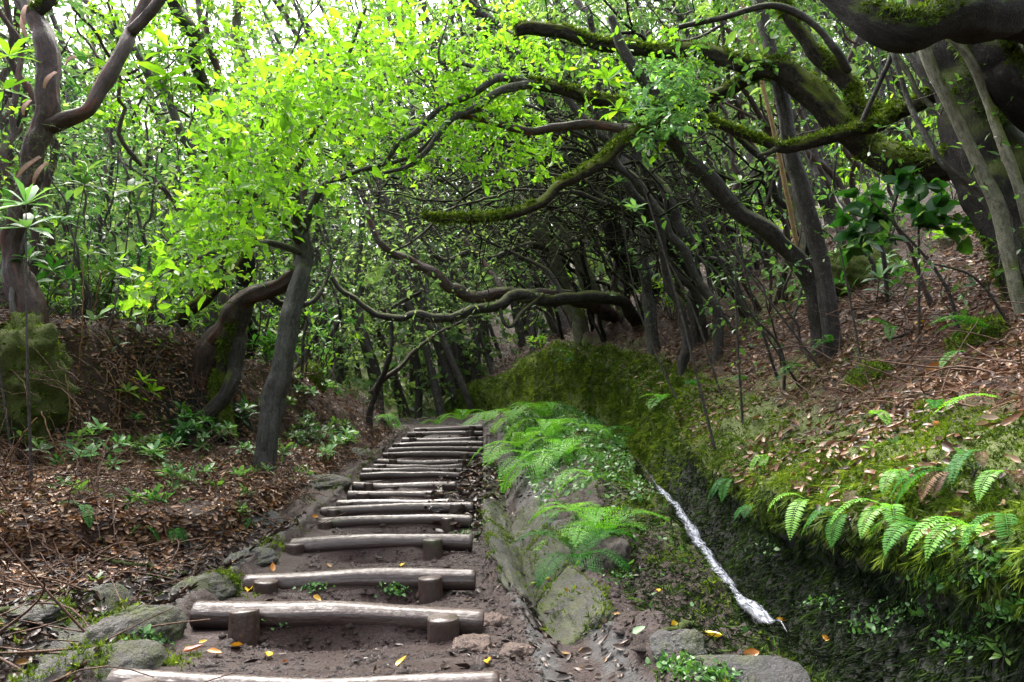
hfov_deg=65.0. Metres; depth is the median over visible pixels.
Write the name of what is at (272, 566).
fallen leaf
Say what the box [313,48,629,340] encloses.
tunnel tree
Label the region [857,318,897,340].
fern
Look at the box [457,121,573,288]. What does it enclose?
thicket tree
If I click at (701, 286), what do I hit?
forest tree
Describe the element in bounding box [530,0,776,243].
thicket tree
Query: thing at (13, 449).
dead cane
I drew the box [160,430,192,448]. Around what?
bush
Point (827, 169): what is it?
thicket tree
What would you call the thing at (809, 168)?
sapling
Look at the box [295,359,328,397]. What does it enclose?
boulder
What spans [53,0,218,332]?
forest tree
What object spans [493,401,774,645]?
creeper
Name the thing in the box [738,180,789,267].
sapling
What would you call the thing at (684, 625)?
stick
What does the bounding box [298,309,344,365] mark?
bush
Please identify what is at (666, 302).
shrub
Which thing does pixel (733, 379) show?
fern
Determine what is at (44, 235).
thicket tree
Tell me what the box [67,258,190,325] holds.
shrub
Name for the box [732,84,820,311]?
sapling
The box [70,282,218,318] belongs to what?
bush
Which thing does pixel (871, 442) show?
seedling
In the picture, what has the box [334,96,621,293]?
tunnel tree
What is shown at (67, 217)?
bush
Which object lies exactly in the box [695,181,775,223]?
bush
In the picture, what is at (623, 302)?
arching tree
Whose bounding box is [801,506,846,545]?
fern
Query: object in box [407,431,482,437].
log step
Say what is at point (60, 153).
thicket tree
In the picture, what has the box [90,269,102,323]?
dead cane
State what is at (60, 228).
sapling
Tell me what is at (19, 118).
thicket tree
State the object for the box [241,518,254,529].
fern
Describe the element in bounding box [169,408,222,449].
bush
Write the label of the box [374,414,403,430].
fern
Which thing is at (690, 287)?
tunnel tree
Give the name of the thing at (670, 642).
stone
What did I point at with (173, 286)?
sapling
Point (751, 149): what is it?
tunnel tree
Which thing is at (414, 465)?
log step
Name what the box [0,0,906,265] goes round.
sky
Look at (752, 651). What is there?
fallen leaf
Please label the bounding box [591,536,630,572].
boulder
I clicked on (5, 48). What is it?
tall shoot
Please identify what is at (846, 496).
fern
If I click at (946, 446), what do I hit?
leaf litter
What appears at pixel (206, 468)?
seedling
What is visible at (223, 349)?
gnarled tree
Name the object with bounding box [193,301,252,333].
shrub
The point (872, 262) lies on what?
sapling
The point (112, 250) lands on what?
shrub
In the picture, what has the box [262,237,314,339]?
sapling
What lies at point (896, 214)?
bush
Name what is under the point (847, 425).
stick
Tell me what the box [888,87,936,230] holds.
sapling
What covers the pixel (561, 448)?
fern
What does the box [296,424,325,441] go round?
bush
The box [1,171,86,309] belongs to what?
bush
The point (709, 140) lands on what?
thicket tree
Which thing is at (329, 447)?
seedling
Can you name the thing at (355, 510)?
log step
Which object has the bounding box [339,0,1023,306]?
giant mossy tree
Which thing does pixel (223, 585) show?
stone
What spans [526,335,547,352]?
shrub
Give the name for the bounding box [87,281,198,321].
bush
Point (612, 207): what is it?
tunnel tree
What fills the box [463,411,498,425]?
fern
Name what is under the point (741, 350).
sapling
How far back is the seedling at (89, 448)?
6.32 m
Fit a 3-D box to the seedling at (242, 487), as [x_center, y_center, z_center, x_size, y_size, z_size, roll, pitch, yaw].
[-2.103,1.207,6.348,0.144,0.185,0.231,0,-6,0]
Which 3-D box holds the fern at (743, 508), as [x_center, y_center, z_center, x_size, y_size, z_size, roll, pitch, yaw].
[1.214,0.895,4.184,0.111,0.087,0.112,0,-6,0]
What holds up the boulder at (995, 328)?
on the terrain at (606, 669)
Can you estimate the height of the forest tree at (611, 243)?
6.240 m
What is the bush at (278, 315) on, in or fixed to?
on the ground at (286, 562)
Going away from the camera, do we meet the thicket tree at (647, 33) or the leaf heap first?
the leaf heap
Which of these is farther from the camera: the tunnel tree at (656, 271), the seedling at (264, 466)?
the tunnel tree at (656, 271)
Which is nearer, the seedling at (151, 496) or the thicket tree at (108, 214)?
the seedling at (151, 496)
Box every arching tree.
[320,218,641,355]
[321,226,483,428]
[347,167,618,323]
[418,14,822,360]
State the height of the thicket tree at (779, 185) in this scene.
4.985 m
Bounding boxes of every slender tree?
[669,0,842,363]
[710,0,842,252]
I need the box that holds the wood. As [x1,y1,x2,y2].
[0,0,939,422]
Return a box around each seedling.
[45,453,67,464]
[53,475,75,485]
[66,478,92,499]
[69,443,101,462]
[86,571,103,579]
[102,455,122,469]
[118,432,152,451]
[123,487,147,508]
[133,483,173,503]
[136,439,165,464]
[145,451,172,465]
[149,433,186,450]
[150,459,191,477]
[156,479,186,491]
[177,470,202,486]
[187,463,218,477]
[191,437,214,451]
[203,476,226,486]
[227,465,251,476]
[228,441,254,458]
[231,500,252,518]
[237,482,256,499]
[249,462,277,476]
[277,441,294,461]
[291,464,313,474]
[315,444,337,458]
[327,437,345,455]
[335,432,345,450]
[859,436,904,452]
[953,447,991,479]
[979,634,1017,674]
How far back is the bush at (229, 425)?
7.73 m
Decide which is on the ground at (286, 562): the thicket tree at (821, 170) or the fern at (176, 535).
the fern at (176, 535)
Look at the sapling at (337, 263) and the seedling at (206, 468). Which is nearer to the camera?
the seedling at (206, 468)
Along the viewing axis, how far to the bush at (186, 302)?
9.20 m
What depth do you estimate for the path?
3.33 m
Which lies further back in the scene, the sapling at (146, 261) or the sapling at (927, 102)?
the sapling at (146, 261)
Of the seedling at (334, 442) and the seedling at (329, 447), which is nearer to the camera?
the seedling at (329, 447)
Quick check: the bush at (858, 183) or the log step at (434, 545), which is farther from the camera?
the bush at (858, 183)
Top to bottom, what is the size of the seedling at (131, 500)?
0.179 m
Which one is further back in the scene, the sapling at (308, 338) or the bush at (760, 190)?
the bush at (760, 190)
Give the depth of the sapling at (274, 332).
12.13 m
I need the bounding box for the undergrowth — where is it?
[0,286,414,564]
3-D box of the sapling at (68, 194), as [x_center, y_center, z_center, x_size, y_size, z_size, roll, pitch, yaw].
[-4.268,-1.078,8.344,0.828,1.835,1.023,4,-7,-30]
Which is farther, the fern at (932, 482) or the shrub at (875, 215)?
the shrub at (875, 215)
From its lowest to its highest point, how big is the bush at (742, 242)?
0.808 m
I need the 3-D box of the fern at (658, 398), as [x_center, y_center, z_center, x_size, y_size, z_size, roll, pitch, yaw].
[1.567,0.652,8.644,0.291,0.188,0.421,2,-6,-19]
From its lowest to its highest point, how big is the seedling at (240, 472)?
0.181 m
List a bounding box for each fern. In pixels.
[54,500,93,528]
[95,491,113,499]
[128,525,158,539]
[166,526,187,543]
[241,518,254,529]
[329,382,349,400]
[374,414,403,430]
[421,414,450,423]
[437,409,482,423]
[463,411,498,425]
[467,429,543,465]
[484,405,539,433]
[486,449,575,495]
[502,401,559,447]
[503,427,609,483]
[513,527,636,589]
[520,419,572,456]
[528,503,666,551]
[536,500,600,519]
[544,418,618,443]
[553,348,575,362]
[554,469,620,492]
[604,425,634,438]
[641,393,669,408]
[684,380,697,386]
[707,478,732,501]
[713,375,747,387]
[734,504,753,520]
[749,455,769,471]
[768,493,808,539]
[774,361,807,382]
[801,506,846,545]
[809,334,832,350]
[825,485,856,504]
[829,498,904,537]
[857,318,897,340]
[868,410,890,423]
[870,516,923,558]
[879,469,912,493]
[890,466,948,503]
[906,516,984,562]
[926,399,944,409]
[928,315,989,330]
[931,393,996,415]
[939,350,964,366]
[941,449,988,492]
[961,512,1019,556]
[974,470,1023,501]
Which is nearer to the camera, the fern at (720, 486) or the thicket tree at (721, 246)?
the fern at (720, 486)
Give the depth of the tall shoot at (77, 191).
7.75 m
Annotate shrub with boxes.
[0,237,154,318]
[0,241,80,307]
[58,241,143,319]
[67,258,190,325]
[156,401,219,441]
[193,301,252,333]
[235,393,259,427]
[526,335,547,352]
[618,301,642,330]
[636,270,687,319]
[684,280,717,313]
[739,317,757,331]
[830,182,914,365]
[833,259,932,304]
[880,166,975,334]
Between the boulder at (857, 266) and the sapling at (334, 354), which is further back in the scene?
the sapling at (334, 354)
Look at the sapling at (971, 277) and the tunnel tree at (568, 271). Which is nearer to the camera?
the sapling at (971, 277)
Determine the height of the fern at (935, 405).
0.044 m
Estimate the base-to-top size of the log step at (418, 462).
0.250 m
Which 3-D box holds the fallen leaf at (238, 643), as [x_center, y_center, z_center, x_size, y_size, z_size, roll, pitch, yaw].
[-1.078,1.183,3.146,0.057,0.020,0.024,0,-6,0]
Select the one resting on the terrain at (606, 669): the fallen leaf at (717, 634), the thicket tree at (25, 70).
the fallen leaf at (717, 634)
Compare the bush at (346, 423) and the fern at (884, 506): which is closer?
the fern at (884, 506)
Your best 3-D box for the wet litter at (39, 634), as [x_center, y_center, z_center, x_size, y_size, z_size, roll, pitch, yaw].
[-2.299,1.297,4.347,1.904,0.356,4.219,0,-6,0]
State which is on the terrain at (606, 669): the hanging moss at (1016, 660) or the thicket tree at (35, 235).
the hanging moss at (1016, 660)
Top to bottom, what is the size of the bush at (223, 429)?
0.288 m
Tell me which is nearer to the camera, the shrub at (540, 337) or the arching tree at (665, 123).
the arching tree at (665, 123)
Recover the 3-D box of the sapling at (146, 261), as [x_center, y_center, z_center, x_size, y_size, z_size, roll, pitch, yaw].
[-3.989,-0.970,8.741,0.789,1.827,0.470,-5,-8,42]
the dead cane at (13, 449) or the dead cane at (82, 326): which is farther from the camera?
the dead cane at (82, 326)
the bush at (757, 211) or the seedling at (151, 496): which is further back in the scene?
the bush at (757, 211)
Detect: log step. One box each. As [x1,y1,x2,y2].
[105,668,499,681]
[189,600,484,646]
[242,567,475,604]
[284,534,472,559]
[317,514,472,532]
[320,502,473,516]
[336,498,450,505]
[347,490,443,499]
[352,481,456,490]
[359,471,459,480]
[362,467,462,474]
[373,464,462,467]
[377,459,468,466]
[383,451,481,458]
[388,446,482,452]
[392,441,482,447]
[401,436,483,442]
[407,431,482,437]
[414,425,482,430]
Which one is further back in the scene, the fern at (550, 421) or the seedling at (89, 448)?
the fern at (550, 421)
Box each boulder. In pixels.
[0,309,81,449]
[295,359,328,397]
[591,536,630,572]
[829,243,908,296]
[937,311,1013,360]
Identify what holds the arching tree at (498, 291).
on the terrain at (606, 669)
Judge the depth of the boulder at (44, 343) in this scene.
6.44 m
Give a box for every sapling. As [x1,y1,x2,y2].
[0,77,33,218]
[0,93,105,320]
[0,121,71,314]
[0,129,62,230]
[28,187,138,318]
[52,198,127,317]
[57,141,143,315]
[61,128,123,317]
[63,151,147,317]
[83,124,189,350]
[93,170,164,315]
[103,153,176,315]
[118,171,169,320]
[133,221,194,335]
[149,214,200,336]
[149,225,198,334]
[218,174,277,358]
[228,254,302,371]
[245,247,310,363]
[256,253,338,377]
[258,271,320,367]
[258,306,300,363]
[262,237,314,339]
[263,198,331,380]
[299,259,356,379]
[310,251,353,395]
[539,215,580,291]
[572,226,596,315]
[589,229,605,277]
[618,240,709,332]
[633,213,747,337]
[644,89,785,389]
[663,150,765,316]
[682,187,735,345]
[692,190,783,380]
[696,252,822,388]
[706,214,813,374]
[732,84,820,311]
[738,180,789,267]
[740,203,855,362]
[753,120,846,338]
[770,26,825,241]
[792,68,889,306]
[808,94,892,286]
[810,150,998,330]
[823,93,900,188]
[829,169,935,306]
[845,27,914,221]
[867,52,1023,272]
[872,54,941,165]
[884,190,1023,342]
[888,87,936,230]
[906,0,1023,317]
[935,39,1023,226]
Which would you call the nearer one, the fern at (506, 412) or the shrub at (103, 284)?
the shrub at (103, 284)
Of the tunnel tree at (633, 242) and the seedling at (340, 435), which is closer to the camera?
the seedling at (340, 435)
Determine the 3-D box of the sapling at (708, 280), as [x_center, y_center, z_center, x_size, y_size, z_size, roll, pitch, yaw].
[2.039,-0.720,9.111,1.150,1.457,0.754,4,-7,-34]
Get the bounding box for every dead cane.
[1,417,36,471]
[41,411,67,466]
[62,374,70,453]
[75,261,83,383]
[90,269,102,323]
[104,361,116,437]
[116,361,126,435]
[244,387,254,434]
[740,1,801,249]
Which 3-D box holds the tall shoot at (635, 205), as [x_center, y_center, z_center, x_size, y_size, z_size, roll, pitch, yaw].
[1.535,-0.400,7.692,0.963,2.050,0.283,0,-6,0]
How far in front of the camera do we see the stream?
4.80 m
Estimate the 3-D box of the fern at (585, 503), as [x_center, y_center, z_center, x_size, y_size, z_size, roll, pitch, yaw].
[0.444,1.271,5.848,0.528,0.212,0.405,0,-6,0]
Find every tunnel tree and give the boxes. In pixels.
[247,95,558,337]
[253,164,573,344]
[276,36,803,349]
[288,69,701,342]
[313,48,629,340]
[314,85,596,331]
[327,40,686,304]
[330,10,600,290]
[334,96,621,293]
[344,0,810,329]
[361,37,644,323]
[370,38,587,314]
[371,51,799,344]
[374,2,773,277]
[376,56,744,298]
[400,0,775,270]
[410,51,694,266]
[411,36,686,282]
[422,144,631,295]
[443,0,746,293]
[485,0,845,275]
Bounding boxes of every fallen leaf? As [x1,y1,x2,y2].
[182,644,202,651]
[207,648,221,653]
[230,641,241,645]
[270,562,275,570]
[313,594,320,599]
[396,655,406,665]
[706,630,721,636]
[743,648,758,654]
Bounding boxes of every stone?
[0,592,76,628]
[6,630,167,681]
[28,611,109,666]
[53,583,135,610]
[78,596,186,645]
[168,566,244,600]
[222,546,278,566]
[246,509,283,528]
[299,473,351,490]
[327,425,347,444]
[351,446,377,462]
[451,633,492,653]
[477,495,514,540]
[480,472,507,511]
[480,517,525,578]
[482,451,500,479]
[484,611,508,627]
[486,545,541,617]
[499,642,533,657]
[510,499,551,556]
[522,523,574,601]
[537,564,616,645]
[649,629,707,662]
[668,654,810,681]
[840,357,894,391]
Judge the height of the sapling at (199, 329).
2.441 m
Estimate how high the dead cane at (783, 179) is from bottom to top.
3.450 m
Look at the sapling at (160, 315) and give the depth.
8.48 m
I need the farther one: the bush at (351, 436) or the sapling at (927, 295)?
the bush at (351, 436)
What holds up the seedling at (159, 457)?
on the ground at (286, 562)
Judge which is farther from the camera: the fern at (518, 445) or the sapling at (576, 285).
the sapling at (576, 285)
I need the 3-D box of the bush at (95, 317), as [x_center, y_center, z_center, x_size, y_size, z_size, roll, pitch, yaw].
[-3.681,-0.090,7.764,0.987,1.150,1.223,0,-6,0]
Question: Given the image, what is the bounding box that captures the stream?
[641,464,785,629]
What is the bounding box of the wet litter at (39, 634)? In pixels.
[0,510,306,681]
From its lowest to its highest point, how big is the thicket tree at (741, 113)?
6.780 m
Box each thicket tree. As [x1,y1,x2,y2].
[0,0,114,275]
[0,0,120,292]
[0,0,140,316]
[0,1,105,142]
[0,5,166,316]
[0,7,34,223]
[0,18,157,317]
[0,24,181,312]
[0,75,162,310]
[0,175,145,289]
[1,53,94,280]
[1,83,132,306]
[2,0,355,351]
[5,128,196,329]
[7,33,175,316]
[14,0,253,318]
[45,60,293,307]
[55,69,292,331]
[67,116,234,319]
[107,155,281,317]
[121,79,288,328]
[125,92,341,362]
[181,0,388,371]
[183,102,394,315]
[201,102,400,364]
[234,209,402,345]
[237,98,375,356]
[271,88,399,342]
[337,0,736,323]
[349,48,571,327]
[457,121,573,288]
[482,0,739,284]
[494,0,761,287]
[494,0,804,263]
[505,0,709,212]
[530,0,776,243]
[571,0,930,310]
[592,0,826,180]
[611,2,730,281]
[652,0,916,220]
[671,1,813,264]
[687,0,887,69]
[733,3,846,246]
[798,0,925,85]
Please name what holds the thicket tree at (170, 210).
on the ground at (286, 562)
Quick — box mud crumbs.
[188,423,811,681]
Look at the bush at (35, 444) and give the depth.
6.15 m
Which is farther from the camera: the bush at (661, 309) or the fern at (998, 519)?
the bush at (661, 309)
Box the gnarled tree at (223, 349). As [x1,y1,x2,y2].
[190,112,379,441]
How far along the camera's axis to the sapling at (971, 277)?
4.56 m
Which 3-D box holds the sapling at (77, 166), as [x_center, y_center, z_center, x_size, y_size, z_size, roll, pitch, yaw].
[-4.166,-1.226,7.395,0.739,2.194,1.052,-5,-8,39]
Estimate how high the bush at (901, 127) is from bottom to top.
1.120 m
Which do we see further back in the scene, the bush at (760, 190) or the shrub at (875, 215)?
the bush at (760, 190)
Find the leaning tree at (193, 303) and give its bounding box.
[168,67,334,326]
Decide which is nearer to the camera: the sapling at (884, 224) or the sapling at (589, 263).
the sapling at (884, 224)
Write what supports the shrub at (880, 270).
on the terrain at (606, 669)
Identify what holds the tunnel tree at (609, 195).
on the terrain at (606, 669)
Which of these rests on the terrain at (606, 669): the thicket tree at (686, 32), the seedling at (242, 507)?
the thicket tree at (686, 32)
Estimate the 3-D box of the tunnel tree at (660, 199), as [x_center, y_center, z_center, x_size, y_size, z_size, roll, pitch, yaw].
[0.871,-2.193,10.868,5.244,3.587,3.883,2,-6,-20]
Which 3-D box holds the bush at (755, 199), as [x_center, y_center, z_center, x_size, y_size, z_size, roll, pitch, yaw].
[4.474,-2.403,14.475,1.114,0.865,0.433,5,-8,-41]
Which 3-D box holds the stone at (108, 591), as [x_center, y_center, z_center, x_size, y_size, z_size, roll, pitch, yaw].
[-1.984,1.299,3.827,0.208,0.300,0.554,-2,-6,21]
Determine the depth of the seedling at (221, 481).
6.45 m
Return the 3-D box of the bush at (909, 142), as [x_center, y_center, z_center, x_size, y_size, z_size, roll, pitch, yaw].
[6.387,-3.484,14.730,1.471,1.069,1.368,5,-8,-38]
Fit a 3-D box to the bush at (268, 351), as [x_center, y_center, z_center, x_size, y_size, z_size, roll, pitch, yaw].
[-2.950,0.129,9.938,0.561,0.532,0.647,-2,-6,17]
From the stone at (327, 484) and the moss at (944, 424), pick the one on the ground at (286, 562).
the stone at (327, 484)
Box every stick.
[0,593,48,613]
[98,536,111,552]
[103,558,177,573]
[659,619,697,630]
[826,371,921,434]
[870,264,949,342]
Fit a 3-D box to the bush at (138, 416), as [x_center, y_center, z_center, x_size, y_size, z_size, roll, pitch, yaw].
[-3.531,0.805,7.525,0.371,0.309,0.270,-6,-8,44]
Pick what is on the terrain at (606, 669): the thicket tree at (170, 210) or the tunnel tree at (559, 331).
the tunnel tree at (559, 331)
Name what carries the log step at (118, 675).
on the path
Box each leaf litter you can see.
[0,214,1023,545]
[0,309,396,601]
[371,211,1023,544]
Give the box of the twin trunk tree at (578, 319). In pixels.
[384,144,638,346]
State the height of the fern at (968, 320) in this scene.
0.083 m
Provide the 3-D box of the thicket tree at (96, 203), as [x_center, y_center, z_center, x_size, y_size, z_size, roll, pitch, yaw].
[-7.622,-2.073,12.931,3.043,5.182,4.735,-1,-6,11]
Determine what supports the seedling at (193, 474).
on the ground at (286, 562)
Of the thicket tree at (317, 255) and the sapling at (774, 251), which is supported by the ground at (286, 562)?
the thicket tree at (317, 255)
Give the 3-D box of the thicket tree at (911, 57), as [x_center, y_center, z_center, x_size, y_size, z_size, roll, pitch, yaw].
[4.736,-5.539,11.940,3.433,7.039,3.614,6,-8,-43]
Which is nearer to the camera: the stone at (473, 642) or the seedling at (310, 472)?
the stone at (473, 642)
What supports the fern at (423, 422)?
on the terrain at (606, 669)
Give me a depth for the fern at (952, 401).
3.33 m
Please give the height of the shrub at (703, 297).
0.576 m
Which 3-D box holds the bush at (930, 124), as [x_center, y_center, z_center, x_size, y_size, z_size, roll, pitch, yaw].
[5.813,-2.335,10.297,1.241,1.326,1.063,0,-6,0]
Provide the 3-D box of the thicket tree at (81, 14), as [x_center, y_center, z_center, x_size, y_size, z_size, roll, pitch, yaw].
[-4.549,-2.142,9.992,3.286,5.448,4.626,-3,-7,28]
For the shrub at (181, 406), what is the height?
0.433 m
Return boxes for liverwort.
[60,500,1023,681]
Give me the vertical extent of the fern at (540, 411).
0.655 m
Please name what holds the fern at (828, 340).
attached to the slender tree at (803, 198)
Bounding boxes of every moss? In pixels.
[0,323,816,681]
[340,312,1023,556]
[361,345,1023,623]
[362,361,1023,681]
[443,338,742,494]
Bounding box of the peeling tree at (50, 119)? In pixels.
[0,0,166,323]
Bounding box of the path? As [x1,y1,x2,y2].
[187,423,470,677]
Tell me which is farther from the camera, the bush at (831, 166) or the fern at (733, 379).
the bush at (831, 166)
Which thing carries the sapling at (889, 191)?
on the terrain at (606, 669)
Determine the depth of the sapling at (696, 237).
7.07 m
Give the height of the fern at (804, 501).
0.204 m
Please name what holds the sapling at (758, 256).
on the terrain at (606, 669)
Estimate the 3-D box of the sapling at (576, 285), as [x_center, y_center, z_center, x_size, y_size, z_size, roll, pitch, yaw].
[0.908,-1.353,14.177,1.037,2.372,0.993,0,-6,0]
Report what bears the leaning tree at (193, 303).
on the ground at (286, 562)
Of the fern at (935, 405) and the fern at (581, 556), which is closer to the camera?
the fern at (935, 405)
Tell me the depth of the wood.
21.36 m
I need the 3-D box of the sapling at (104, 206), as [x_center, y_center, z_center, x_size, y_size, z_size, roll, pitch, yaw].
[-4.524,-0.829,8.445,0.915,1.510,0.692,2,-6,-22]
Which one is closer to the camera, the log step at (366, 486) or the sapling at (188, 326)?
the log step at (366, 486)
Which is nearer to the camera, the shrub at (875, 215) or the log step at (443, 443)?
the shrub at (875, 215)
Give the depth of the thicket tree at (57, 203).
10.69 m
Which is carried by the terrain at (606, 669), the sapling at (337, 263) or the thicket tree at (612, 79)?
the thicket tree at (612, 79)
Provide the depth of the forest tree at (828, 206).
11.77 m
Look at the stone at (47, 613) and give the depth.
3.31 m
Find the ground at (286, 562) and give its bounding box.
[0,311,413,681]
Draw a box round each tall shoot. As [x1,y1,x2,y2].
[0,37,38,463]
[0,175,61,480]
[64,157,114,318]
[104,178,157,327]
[135,26,203,308]
[583,64,715,450]
[607,175,677,401]
[622,198,722,395]
[627,121,820,367]
[728,171,750,422]
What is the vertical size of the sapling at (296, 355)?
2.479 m
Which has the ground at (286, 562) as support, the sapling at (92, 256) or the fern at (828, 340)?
the sapling at (92, 256)
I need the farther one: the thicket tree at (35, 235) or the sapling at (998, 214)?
the thicket tree at (35, 235)
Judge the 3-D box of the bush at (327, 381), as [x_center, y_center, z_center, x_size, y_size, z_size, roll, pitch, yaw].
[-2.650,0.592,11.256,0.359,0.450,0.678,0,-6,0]
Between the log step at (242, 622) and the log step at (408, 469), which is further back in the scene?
the log step at (408, 469)
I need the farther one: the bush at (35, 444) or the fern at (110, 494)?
the bush at (35, 444)
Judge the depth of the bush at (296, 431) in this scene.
9.37 m
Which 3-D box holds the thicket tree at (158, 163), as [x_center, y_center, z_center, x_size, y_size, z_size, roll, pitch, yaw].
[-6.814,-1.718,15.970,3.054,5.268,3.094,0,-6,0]
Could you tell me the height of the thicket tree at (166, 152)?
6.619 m
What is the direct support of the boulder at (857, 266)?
on the terrain at (606, 669)
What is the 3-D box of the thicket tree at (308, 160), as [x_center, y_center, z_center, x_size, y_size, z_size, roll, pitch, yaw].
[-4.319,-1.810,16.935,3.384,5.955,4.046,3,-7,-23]
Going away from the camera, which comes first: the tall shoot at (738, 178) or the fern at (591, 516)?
the fern at (591, 516)
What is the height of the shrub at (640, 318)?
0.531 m
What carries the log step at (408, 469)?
on the path
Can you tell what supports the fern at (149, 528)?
on the ground at (286, 562)
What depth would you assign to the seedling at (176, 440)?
7.41 m
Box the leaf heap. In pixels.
[424,446,504,568]
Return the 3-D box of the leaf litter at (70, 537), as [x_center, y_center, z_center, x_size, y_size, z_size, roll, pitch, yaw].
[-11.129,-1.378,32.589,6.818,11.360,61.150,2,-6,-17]
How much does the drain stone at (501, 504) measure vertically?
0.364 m
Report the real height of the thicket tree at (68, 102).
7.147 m
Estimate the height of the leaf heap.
0.590 m
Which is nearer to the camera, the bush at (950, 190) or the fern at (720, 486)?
the fern at (720, 486)
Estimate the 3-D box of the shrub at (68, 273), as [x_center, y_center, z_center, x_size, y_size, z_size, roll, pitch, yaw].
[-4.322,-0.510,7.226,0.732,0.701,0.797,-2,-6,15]
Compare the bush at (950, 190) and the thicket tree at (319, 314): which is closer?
the bush at (950, 190)
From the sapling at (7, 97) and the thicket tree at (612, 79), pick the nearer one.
the sapling at (7, 97)
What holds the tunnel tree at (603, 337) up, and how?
on the terrain at (606, 669)
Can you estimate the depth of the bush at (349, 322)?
14.42 m
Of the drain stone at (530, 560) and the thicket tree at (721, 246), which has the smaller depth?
the drain stone at (530, 560)
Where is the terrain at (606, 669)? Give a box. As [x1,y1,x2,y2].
[314,175,1023,681]
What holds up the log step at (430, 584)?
on the path
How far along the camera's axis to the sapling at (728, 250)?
9.47 m
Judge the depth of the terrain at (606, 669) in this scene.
4.94 m
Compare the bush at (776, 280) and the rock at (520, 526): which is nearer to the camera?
the rock at (520, 526)
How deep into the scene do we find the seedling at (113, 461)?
6.41 m
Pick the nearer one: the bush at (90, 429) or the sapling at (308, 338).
the bush at (90, 429)
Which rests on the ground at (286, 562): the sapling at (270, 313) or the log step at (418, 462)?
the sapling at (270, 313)
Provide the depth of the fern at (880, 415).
4.16 m
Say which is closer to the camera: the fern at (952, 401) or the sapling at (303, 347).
the fern at (952, 401)
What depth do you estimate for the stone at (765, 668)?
2.60 m
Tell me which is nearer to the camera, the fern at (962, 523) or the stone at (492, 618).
the fern at (962, 523)
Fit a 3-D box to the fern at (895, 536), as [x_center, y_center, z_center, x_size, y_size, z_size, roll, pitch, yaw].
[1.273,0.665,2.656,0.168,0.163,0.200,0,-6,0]
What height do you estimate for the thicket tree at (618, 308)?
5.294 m
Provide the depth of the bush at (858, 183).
11.92 m
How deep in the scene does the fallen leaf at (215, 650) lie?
3.05 m
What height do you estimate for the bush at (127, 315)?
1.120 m
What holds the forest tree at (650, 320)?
on the terrain at (606, 669)
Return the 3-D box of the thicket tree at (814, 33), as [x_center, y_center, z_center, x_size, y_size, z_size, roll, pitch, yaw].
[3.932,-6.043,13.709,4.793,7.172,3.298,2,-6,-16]
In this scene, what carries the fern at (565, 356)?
on the terrain at (606, 669)
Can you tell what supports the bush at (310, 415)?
on the ground at (286, 562)
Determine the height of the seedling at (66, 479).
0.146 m
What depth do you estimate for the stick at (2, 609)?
3.49 m
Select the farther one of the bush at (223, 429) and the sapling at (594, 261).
the sapling at (594, 261)
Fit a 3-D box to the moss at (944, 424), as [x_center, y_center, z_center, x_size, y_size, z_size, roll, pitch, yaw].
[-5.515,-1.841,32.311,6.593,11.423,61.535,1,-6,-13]
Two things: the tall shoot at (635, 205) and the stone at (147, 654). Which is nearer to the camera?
the stone at (147, 654)
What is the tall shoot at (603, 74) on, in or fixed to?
on the terrain at (606, 669)
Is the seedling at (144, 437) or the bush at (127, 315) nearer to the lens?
the seedling at (144, 437)
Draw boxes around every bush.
[0,187,75,294]
[0,208,49,308]
[0,217,97,308]
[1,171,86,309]
[9,430,54,464]
[38,272,108,315]
[39,283,71,314]
[50,233,126,320]
[58,270,204,387]
[59,416,139,461]
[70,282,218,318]
[76,235,184,316]
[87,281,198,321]
[91,278,207,321]
[101,277,183,323]
[114,370,164,413]
[120,309,202,332]
[125,411,143,436]
[130,434,167,455]
[157,279,225,331]
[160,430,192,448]
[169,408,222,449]
[174,409,237,449]
[198,420,236,444]
[246,307,324,352]
[246,329,302,368]
[256,308,310,363]
[261,317,369,378]
[284,429,309,442]
[285,394,296,409]
[288,419,314,444]
[293,315,340,363]
[293,373,318,402]
[295,409,319,428]
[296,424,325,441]
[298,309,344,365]
[301,324,365,378]
[308,427,325,443]
[319,366,336,391]
[321,426,359,447]
[323,416,340,438]
[339,419,354,428]
[625,252,697,310]
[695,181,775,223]
[720,229,751,258]
[722,222,755,265]
[728,205,791,248]
[751,185,775,219]
[758,171,782,217]
[759,265,801,301]
[805,150,886,190]
[815,149,838,201]
[816,190,851,252]
[839,125,913,176]
[859,197,907,233]
[866,178,920,215]
[876,253,908,278]
[885,124,907,139]
[918,115,954,187]
[923,183,956,199]
[931,223,972,246]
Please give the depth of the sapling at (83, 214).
9.34 m
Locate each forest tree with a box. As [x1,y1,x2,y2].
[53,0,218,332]
[116,0,258,360]
[166,0,281,304]
[224,0,340,361]
[448,0,665,297]
[460,0,703,350]
[463,0,723,363]
[532,0,659,356]
[550,0,690,382]
[738,0,867,225]
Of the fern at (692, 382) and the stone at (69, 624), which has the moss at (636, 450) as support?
the fern at (692, 382)
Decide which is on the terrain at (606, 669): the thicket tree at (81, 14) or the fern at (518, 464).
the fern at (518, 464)
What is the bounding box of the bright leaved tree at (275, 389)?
[99,0,455,473]
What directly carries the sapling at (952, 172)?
on the terrain at (606, 669)
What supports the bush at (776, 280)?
on the terrain at (606, 669)
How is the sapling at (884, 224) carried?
on the terrain at (606, 669)
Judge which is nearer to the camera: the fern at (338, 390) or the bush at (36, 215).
the bush at (36, 215)
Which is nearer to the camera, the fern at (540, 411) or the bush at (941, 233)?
the bush at (941, 233)

